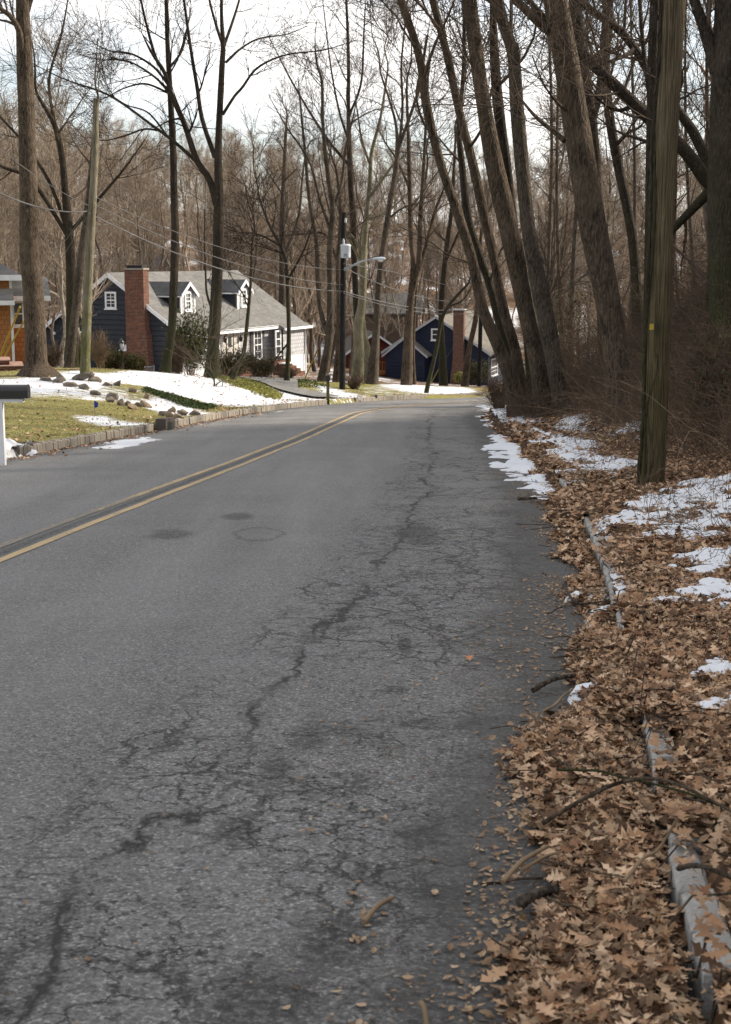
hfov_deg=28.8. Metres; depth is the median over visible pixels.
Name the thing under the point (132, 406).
rock
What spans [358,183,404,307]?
bare tree
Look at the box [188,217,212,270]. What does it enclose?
bare tree
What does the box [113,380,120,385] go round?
rock
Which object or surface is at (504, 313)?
bare tree
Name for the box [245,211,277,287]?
bare tree
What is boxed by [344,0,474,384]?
bare tree
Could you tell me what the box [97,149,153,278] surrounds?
bare tree
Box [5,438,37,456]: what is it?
snow
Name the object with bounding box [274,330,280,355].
window
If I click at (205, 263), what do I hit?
overhead cable
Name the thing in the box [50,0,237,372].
bare tree
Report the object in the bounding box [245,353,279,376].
evergreen shrub
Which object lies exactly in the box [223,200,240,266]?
bare tree
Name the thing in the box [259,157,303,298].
bare tree
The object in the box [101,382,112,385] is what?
rock
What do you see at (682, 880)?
kerb
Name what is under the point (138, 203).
bare tree
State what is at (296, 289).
bare tree
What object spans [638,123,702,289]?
bare tree
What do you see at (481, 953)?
leaf crumbs
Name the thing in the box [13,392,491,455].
kerb
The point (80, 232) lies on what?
bare tree
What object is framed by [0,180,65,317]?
bare tree
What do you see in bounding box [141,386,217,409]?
ground cover
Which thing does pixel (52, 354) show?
bare shrub
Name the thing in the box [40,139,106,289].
bare tree
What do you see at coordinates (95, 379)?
rock
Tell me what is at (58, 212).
bare tree
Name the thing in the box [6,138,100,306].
bare tree
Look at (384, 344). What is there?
house
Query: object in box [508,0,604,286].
bare tree
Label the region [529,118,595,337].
bare tree
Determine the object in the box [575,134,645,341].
bare tree
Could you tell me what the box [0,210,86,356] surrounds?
guy wire
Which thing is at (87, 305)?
utility pole
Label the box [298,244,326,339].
bare tree
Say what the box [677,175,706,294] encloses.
bare tree
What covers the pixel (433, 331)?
window
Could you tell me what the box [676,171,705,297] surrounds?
bare tree
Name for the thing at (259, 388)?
ground cover
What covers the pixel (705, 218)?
bare tree
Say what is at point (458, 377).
evergreen shrub
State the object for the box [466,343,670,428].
undergrowth
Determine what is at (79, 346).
bare shrub
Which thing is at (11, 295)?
house
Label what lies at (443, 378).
bare tree
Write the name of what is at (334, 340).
bare tree
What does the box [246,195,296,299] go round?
bare tree
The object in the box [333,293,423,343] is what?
house
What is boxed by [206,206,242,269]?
bare tree
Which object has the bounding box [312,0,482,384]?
bare tree
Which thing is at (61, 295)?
bare tree
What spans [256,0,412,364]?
bare tree
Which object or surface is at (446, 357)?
guy wire
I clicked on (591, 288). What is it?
bare tree
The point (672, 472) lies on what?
undergrowth
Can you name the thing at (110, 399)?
rock
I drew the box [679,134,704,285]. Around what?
bare tree
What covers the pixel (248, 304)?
bare tree
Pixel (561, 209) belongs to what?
bare tree
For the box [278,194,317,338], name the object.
bare tree
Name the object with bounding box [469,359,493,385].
evergreen shrub
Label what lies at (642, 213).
bare tree
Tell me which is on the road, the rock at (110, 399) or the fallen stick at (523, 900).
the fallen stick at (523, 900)
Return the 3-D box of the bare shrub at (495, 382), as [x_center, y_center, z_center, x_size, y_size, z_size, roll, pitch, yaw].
[3.813,-3.379,39.994,1.226,1.244,1.246,4,11,19]
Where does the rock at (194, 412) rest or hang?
on the ground at (182, 384)
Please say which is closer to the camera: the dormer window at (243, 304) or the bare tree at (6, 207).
the bare tree at (6, 207)
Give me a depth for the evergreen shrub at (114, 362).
65.54 m
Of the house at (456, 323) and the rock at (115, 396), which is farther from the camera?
the house at (456, 323)
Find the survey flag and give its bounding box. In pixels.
[94,401,97,414]
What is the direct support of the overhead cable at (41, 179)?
attached to the utility pole at (87, 305)
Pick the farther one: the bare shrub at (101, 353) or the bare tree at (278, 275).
the bare tree at (278, 275)
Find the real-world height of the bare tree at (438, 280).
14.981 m
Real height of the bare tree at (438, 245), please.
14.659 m
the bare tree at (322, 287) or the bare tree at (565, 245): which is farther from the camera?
the bare tree at (322, 287)
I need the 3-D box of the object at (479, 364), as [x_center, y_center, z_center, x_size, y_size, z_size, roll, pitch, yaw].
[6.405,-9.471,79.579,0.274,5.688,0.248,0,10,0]
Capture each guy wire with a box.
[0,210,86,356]
[4,219,85,356]
[304,285,339,378]
[431,319,471,382]
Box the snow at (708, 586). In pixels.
[564,474,730,764]
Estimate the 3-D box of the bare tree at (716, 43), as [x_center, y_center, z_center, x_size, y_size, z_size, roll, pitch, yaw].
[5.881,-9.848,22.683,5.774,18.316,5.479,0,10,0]
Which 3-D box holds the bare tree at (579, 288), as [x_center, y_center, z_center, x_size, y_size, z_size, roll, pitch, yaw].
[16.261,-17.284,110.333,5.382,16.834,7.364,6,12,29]
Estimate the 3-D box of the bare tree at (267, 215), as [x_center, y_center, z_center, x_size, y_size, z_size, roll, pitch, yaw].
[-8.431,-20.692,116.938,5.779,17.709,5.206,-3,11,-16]
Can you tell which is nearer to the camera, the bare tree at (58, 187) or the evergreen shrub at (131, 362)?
the evergreen shrub at (131, 362)
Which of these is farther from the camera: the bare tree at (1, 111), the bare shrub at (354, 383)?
the bare tree at (1, 111)
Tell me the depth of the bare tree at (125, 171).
120.16 m
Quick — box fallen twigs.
[480,448,730,1023]
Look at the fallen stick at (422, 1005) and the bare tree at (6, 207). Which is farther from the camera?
the bare tree at (6, 207)
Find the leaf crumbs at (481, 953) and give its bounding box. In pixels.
[9,465,570,1023]
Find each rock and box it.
[40,377,51,381]
[52,377,63,382]
[62,382,77,386]
[72,372,92,379]
[78,384,88,389]
[88,376,101,381]
[90,390,100,394]
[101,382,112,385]
[105,396,114,402]
[106,392,118,399]
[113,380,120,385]
[117,399,123,405]
[127,403,137,409]
[128,387,136,392]
[140,400,151,407]
[164,411,173,416]
[167,407,175,411]
[173,413,181,418]
[177,410,187,415]
[189,410,200,414]
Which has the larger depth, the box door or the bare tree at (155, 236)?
the bare tree at (155, 236)
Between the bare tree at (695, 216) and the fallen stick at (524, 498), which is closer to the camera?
the fallen stick at (524, 498)
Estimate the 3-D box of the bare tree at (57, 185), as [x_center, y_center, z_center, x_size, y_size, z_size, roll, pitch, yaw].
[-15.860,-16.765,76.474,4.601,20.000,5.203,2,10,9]
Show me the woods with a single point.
(185, 239)
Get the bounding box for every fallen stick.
[361,895,394,924]
[418,1000,428,1023]
[500,845,562,884]
[515,885,559,909]
[517,497,536,499]
[531,673,575,692]
[541,777,730,824]
[543,690,571,711]
[557,768,717,805]
[563,584,607,604]
[623,819,677,882]
[676,862,730,879]
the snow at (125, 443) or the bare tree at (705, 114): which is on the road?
the snow at (125, 443)
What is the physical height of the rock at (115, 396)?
0.305 m
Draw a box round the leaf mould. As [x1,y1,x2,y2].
[486,413,730,1023]
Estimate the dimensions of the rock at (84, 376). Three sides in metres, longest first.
0.730 x 0.392 x 0.304 m
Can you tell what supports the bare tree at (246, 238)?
on the ground at (182, 384)
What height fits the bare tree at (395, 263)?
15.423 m
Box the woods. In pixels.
[1,90,707,368]
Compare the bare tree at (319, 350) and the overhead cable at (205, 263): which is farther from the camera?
the bare tree at (319, 350)
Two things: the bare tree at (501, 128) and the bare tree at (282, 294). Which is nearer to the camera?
the bare tree at (501, 128)
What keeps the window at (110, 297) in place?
in the house at (132, 304)
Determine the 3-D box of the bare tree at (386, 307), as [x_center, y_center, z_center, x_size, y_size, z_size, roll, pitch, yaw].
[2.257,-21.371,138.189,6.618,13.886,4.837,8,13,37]
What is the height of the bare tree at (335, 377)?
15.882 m
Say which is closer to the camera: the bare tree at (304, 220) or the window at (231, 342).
the window at (231, 342)
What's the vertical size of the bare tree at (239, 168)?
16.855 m
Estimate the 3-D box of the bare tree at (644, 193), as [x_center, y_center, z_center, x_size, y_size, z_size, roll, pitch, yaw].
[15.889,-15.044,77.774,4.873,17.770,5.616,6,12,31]
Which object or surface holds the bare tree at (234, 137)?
on the ground at (182, 384)
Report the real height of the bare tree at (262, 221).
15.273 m
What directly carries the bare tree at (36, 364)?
on the ground at (182, 384)
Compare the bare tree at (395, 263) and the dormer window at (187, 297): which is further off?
the bare tree at (395, 263)
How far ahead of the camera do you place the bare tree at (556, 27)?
26.17 m
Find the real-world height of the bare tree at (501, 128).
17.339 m
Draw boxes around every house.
[0,263,50,364]
[46,265,312,376]
[96,255,169,273]
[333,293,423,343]
[345,330,391,369]
[381,309,523,385]
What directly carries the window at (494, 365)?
in the house at (456, 323)
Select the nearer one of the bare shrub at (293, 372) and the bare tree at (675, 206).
the bare tree at (675, 206)
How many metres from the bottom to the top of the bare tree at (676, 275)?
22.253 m
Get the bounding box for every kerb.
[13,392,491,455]
[490,412,730,1018]
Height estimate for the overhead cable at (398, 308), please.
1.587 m
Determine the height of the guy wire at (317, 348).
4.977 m
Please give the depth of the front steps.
48.57 m
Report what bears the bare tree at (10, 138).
on the ground at (182, 384)
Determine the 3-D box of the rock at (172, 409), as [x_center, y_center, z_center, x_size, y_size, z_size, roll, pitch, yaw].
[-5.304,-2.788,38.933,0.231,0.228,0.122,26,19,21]
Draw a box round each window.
[13,301,23,327]
[104,292,117,309]
[184,291,192,311]
[226,333,233,358]
[241,288,246,307]
[253,330,261,359]
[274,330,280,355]
[430,328,437,340]
[491,358,497,376]
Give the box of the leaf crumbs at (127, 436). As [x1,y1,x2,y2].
[6,412,267,460]
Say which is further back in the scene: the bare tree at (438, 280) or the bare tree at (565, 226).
the bare tree at (438, 280)
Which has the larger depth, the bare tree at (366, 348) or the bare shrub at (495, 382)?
the bare tree at (366, 348)
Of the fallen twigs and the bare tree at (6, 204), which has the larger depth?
the bare tree at (6, 204)
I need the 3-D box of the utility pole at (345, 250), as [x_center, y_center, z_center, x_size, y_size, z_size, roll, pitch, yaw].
[-0.250,-8.489,58.944,2.153,7.720,0.690,4,11,20]
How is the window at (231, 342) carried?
in the house at (132, 304)
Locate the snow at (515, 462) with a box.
[475,405,640,499]
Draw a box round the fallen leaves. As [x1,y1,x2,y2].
[3,367,442,443]
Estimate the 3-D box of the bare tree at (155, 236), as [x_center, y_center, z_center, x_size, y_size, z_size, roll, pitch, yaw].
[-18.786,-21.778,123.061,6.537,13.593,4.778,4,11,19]
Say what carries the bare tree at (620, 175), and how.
on the ground at (182, 384)
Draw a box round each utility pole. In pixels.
[80,98,98,373]
[333,212,385,389]
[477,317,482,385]
[639,0,685,483]
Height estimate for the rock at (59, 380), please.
0.199 m
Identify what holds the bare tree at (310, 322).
on the ground at (182, 384)
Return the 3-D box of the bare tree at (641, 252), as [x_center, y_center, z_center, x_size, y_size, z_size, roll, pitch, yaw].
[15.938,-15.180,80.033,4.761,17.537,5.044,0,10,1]
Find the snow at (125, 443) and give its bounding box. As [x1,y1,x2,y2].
[92,411,279,448]
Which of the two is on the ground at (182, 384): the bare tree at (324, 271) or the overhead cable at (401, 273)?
the bare tree at (324, 271)
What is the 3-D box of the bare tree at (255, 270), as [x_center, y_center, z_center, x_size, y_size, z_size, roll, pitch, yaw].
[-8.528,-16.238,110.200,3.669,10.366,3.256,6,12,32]
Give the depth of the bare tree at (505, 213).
33.21 m
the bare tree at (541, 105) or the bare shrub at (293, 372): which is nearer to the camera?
the bare shrub at (293, 372)
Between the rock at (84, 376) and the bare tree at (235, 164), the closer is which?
the rock at (84, 376)
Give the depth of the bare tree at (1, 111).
91.37 m
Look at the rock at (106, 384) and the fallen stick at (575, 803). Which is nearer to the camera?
the fallen stick at (575, 803)
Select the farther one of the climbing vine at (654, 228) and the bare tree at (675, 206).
the bare tree at (675, 206)
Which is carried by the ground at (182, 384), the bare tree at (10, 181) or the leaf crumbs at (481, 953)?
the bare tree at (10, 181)
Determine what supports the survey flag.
on the ground at (182, 384)
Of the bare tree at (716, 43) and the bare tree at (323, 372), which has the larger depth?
the bare tree at (323, 372)
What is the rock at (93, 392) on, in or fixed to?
on the ground at (182, 384)
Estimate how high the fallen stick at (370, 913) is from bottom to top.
0.032 m
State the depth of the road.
6.47 m
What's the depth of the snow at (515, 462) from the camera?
21.98 m
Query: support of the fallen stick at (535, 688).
on the leaf litter at (606, 857)
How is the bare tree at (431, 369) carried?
on the ground at (182, 384)
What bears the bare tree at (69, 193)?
on the ground at (182, 384)
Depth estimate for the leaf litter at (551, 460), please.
14.57 m
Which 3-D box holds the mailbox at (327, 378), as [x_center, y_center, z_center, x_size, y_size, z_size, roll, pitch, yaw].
[-1.335,-4.315,50.848,0.185,1.300,0.460,0,10,0]
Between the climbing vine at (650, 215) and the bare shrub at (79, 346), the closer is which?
the climbing vine at (650, 215)
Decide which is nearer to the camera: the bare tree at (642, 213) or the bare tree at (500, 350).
the bare tree at (500, 350)
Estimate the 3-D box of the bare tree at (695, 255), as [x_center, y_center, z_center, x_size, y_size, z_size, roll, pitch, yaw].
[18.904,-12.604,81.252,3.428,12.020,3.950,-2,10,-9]
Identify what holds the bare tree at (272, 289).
on the ground at (182, 384)
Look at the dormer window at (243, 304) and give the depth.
93.83 m
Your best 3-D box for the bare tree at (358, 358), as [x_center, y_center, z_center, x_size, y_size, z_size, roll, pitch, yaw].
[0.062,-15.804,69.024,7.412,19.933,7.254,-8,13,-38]
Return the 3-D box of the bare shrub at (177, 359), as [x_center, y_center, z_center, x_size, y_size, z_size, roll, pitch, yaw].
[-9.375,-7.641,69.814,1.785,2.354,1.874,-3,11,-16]
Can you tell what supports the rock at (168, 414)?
on the ground at (182, 384)
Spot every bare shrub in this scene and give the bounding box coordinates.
[47,341,66,366]
[61,334,91,365]
[90,324,114,368]
[158,333,193,373]
[271,366,300,377]
[345,373,370,389]
[480,370,505,408]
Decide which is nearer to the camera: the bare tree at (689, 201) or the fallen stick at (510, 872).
the fallen stick at (510, 872)
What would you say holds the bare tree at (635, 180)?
on the ground at (182, 384)
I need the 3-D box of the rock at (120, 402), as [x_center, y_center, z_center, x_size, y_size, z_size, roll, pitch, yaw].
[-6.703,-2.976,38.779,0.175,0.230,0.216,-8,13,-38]
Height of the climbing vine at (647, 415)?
1.477 m
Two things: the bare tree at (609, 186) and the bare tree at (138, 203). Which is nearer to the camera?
the bare tree at (609, 186)
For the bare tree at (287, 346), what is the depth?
59.47 m
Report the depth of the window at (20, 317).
66.66 m
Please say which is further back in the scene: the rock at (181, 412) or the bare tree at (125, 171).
the bare tree at (125, 171)
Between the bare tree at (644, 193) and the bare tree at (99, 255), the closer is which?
the bare tree at (644, 193)
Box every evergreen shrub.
[103,345,124,368]
[120,351,153,370]
[162,303,225,375]
[219,345,253,375]
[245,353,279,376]
[453,371,462,384]
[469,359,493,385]
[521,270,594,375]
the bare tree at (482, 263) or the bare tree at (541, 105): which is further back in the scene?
the bare tree at (541, 105)
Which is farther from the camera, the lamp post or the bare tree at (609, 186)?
the bare tree at (609, 186)
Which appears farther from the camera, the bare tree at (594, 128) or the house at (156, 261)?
the house at (156, 261)
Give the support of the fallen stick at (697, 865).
on the kerb at (682, 880)
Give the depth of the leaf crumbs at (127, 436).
28.82 m
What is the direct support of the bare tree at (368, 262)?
on the ground at (182, 384)
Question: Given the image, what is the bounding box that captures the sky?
[0,0,713,234]
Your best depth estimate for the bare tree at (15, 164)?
100.19 m
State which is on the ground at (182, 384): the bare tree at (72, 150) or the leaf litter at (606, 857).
the bare tree at (72, 150)
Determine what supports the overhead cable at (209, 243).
attached to the utility pole at (87, 305)
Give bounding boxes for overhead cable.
[0,149,86,204]
[0,192,86,212]
[88,212,342,291]
[89,194,340,269]
[90,202,342,284]
[343,263,472,293]
[343,291,466,310]
[344,267,449,301]
[344,293,472,314]
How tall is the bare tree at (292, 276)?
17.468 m
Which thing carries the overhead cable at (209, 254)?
attached to the utility pole at (87, 305)
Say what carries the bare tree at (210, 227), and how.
on the ground at (182, 384)
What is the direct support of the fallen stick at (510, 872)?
on the leaf litter at (606, 857)
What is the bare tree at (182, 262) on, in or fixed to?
on the ground at (182, 384)
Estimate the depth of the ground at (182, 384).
45.92 m
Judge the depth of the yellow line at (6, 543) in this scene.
16.76 m
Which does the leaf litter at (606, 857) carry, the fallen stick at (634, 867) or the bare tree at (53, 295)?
the fallen stick at (634, 867)
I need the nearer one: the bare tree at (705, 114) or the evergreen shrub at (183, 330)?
the bare tree at (705, 114)
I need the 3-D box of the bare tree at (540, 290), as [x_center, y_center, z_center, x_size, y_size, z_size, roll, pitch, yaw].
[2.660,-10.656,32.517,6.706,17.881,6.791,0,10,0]
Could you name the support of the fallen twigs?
on the leaf mould
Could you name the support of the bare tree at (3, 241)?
on the ground at (182, 384)
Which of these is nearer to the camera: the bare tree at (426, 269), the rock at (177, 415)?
the rock at (177, 415)
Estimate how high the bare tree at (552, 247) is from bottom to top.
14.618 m
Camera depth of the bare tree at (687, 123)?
32.31 m
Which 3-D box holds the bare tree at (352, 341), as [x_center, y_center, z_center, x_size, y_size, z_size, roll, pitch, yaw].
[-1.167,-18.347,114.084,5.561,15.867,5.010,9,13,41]
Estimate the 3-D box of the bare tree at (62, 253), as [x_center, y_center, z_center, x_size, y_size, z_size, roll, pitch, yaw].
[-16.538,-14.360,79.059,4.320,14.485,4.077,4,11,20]
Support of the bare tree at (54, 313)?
on the ground at (182, 384)
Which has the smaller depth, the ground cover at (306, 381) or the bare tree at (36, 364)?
the bare tree at (36, 364)
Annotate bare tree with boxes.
[0,0,59,377]
[0,0,190,366]
[0,0,377,378]
[0,78,42,272]
[0,82,50,271]
[0,93,52,275]
[0,93,65,290]
[0,95,19,260]
[0,102,18,259]
[0,107,20,271]
[0,126,18,270]
[0,131,48,271]
[0,156,64,289]
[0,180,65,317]
[0,187,19,267]
[0,189,46,307]
[0,217,16,269]
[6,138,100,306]
[12,102,86,366]
[13,77,79,310]
[14,0,133,367]
[18,144,84,366]
[18,174,64,321]
[32,1,113,367]
[36,123,119,347]
[36,127,75,310]
[36,129,76,275]
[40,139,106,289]
[41,149,82,313]
[41,165,105,302]
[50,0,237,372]
[52,126,84,258]
[52,155,84,292]
[57,144,133,282]
[75,110,126,286]
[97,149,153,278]
[99,149,169,271]
[100,130,159,265]
[102,179,137,271]
[103,195,138,271]
[116,140,167,263]
[128,187,169,271]
[136,167,183,271]
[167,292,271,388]
[178,147,223,270]
[178,192,212,270]
[183,159,236,270]
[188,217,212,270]
[193,169,237,269]
[199,95,356,380]
[199,153,295,379]
[200,140,262,277]
[204,128,251,267]
[206,138,255,279]
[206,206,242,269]
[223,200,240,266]
[227,148,273,274]
[230,195,262,281]
[235,166,279,283]
[236,218,271,296]
[238,240,271,292]
[240,48,405,381]
[241,154,299,293]
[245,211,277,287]
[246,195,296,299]
[250,58,333,306]
[254,0,395,381]
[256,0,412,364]
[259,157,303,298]
[259,246,278,297]
[263,218,305,319]
[264,148,323,370]
[267,160,321,316]
[272,1,453,382]
[276,218,307,311]
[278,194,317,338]
[288,139,335,371]
[289,198,323,360]
[297,202,346,366]
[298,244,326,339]
[301,130,369,371]
[303,168,413,381]
[308,224,369,372]
[309,245,335,357]
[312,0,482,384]
[313,225,336,344]
[322,188,380,374]
[326,0,525,416]
[326,260,352,330]
[335,0,591,411]
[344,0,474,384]
[351,192,391,327]
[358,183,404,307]
[365,0,555,356]
[368,223,420,338]
[372,57,474,384]
[377,211,407,338]
[385,0,552,416]
[387,0,643,425]
[393,25,502,385]
[413,224,446,319]
[417,211,463,320]
[418,0,709,327]
[419,214,457,314]
[422,0,636,416]
[424,223,506,392]
[443,0,711,354]
[445,133,514,386]
[485,0,542,393]
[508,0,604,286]
[512,48,582,340]
[513,156,585,334]
[514,156,588,335]
[521,1,608,359]
[521,89,584,318]
[524,0,691,332]
[524,163,568,297]
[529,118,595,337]
[531,115,606,313]
[532,15,637,373]
[532,178,561,230]
[536,0,648,355]
[553,202,596,353]
[559,221,592,348]
[560,195,596,341]
[564,104,645,322]
[568,189,618,380]
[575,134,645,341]
[582,217,628,347]
[602,125,644,336]
[603,0,691,336]
[603,4,713,316]
[604,86,702,311]
[611,144,688,317]
[612,0,709,289]
[616,91,689,297]
[619,0,713,163]
[627,1,709,305]
[633,0,712,393]
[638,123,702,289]
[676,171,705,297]
[676,194,706,302]
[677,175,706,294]
[678,0,714,236]
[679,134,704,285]
[679,184,701,301]
[689,0,730,376]
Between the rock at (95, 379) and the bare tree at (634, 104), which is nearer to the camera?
the bare tree at (634, 104)
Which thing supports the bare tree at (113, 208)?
on the ground at (182, 384)
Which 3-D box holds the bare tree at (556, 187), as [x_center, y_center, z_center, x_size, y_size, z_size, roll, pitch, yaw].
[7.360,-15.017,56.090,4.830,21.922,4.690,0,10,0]
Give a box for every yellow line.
[0,400,482,547]
[0,400,490,561]
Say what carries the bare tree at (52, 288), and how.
on the ground at (182, 384)
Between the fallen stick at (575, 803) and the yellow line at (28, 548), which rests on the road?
the yellow line at (28, 548)
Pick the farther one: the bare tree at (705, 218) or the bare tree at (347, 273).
the bare tree at (347, 273)
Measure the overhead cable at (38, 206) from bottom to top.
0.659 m
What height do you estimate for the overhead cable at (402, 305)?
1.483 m
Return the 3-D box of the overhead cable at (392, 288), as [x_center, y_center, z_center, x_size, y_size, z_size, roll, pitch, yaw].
[2.755,-10.915,68.955,0.040,2.026,21.292,4,11,20]
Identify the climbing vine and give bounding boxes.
[636,0,662,483]
[644,110,656,482]
[646,354,657,482]
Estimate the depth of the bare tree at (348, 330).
113.88 m
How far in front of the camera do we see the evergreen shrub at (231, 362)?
71.50 m
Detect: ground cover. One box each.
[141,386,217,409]
[217,375,283,399]
[251,377,329,387]
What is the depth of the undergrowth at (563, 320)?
47.47 m
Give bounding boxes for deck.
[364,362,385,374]
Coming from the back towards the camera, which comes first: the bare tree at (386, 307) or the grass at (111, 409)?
the bare tree at (386, 307)
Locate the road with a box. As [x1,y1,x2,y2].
[0,397,708,1023]
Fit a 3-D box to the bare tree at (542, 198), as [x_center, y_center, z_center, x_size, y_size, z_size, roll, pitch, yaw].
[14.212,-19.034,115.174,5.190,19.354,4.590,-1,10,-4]
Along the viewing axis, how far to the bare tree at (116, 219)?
123.62 m
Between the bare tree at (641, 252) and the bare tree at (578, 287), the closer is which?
the bare tree at (641, 252)
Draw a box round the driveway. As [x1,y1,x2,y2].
[238,376,362,400]
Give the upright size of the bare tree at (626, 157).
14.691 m
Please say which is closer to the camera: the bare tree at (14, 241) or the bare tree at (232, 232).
the bare tree at (14, 241)
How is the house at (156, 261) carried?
on the ground at (182, 384)
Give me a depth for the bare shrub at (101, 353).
61.72 m
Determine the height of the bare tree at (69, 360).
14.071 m
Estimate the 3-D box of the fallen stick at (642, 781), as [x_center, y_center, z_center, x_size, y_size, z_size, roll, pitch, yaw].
[0.878,0.911,4.820,0.117,0.241,0.901,-4,11,-22]
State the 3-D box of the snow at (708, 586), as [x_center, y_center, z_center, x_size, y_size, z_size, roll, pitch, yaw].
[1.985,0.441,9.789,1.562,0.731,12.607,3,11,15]
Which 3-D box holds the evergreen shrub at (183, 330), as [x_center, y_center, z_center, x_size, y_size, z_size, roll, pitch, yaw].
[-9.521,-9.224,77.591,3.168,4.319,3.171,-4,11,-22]
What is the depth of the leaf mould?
4.69 m
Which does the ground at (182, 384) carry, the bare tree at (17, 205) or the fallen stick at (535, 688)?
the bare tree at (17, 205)
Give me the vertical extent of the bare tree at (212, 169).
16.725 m
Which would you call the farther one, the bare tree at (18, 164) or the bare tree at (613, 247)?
the bare tree at (18, 164)
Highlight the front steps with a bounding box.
[0,357,22,370]
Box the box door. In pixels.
[26,384,30,398]
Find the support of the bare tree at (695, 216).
on the ground at (182, 384)
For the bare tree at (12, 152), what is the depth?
104.91 m
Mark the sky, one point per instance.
(236, 74)
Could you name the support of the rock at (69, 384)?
on the ground at (182, 384)
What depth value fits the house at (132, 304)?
87.59 m
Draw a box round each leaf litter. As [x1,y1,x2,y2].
[480,379,695,454]
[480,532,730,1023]
[517,412,730,582]
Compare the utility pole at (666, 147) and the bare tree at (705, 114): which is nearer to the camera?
the utility pole at (666, 147)
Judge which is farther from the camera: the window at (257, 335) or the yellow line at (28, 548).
the window at (257, 335)
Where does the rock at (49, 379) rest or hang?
on the ground at (182, 384)
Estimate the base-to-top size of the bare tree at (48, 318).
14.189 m
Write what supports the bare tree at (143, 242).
on the ground at (182, 384)
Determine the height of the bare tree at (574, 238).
23.488 m
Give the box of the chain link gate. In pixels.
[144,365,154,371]
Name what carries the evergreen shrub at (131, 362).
on the ground at (182, 384)
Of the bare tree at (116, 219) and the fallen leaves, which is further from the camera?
the bare tree at (116, 219)
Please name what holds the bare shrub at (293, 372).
on the ground at (182, 384)
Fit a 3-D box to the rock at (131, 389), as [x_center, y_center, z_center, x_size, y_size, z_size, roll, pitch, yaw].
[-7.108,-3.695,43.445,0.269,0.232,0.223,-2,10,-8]
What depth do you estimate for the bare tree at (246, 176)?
110.38 m
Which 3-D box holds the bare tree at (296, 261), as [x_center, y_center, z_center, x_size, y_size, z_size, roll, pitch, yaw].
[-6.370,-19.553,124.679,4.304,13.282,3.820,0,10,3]
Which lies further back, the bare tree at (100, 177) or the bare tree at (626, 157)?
the bare tree at (100, 177)
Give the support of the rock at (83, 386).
on the ground at (182, 384)
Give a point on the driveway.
(291, 385)
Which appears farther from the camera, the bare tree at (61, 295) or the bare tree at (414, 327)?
the bare tree at (61, 295)
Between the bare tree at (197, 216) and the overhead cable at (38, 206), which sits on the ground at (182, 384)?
the bare tree at (197, 216)
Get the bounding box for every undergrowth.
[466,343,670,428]
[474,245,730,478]
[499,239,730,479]
[503,394,730,564]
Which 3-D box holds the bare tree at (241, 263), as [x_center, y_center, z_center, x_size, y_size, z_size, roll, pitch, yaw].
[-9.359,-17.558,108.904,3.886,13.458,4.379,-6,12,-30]
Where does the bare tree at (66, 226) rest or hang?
on the ground at (182, 384)
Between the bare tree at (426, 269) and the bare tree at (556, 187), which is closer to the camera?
the bare tree at (556, 187)
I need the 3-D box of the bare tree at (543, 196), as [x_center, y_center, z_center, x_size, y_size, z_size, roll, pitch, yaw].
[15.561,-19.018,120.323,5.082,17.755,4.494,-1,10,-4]
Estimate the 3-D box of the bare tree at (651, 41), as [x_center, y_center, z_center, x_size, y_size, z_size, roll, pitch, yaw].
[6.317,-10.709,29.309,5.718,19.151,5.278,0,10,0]
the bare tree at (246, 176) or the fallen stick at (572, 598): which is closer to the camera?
the fallen stick at (572, 598)
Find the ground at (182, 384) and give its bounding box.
[0,206,730,1023]
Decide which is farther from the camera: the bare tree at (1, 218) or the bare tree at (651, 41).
the bare tree at (1, 218)
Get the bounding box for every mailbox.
[0,384,30,464]
[325,373,330,404]
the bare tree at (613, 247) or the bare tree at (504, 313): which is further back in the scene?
the bare tree at (613, 247)
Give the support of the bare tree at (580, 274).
on the ground at (182, 384)
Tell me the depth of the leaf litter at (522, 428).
27.89 m
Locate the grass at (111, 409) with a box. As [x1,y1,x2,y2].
[0,367,429,440]
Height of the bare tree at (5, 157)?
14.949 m
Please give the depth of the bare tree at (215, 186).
55.25 m
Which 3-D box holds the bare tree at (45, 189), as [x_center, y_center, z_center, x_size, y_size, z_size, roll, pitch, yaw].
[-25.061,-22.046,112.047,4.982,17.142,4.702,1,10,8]
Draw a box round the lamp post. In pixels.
[118,338,124,368]
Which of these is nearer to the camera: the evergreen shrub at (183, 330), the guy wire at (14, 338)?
the guy wire at (14, 338)
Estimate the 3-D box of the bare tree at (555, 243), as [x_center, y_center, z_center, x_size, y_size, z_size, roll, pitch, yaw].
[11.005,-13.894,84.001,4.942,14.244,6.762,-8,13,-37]
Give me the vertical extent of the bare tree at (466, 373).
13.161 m
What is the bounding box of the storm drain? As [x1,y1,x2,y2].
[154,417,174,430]

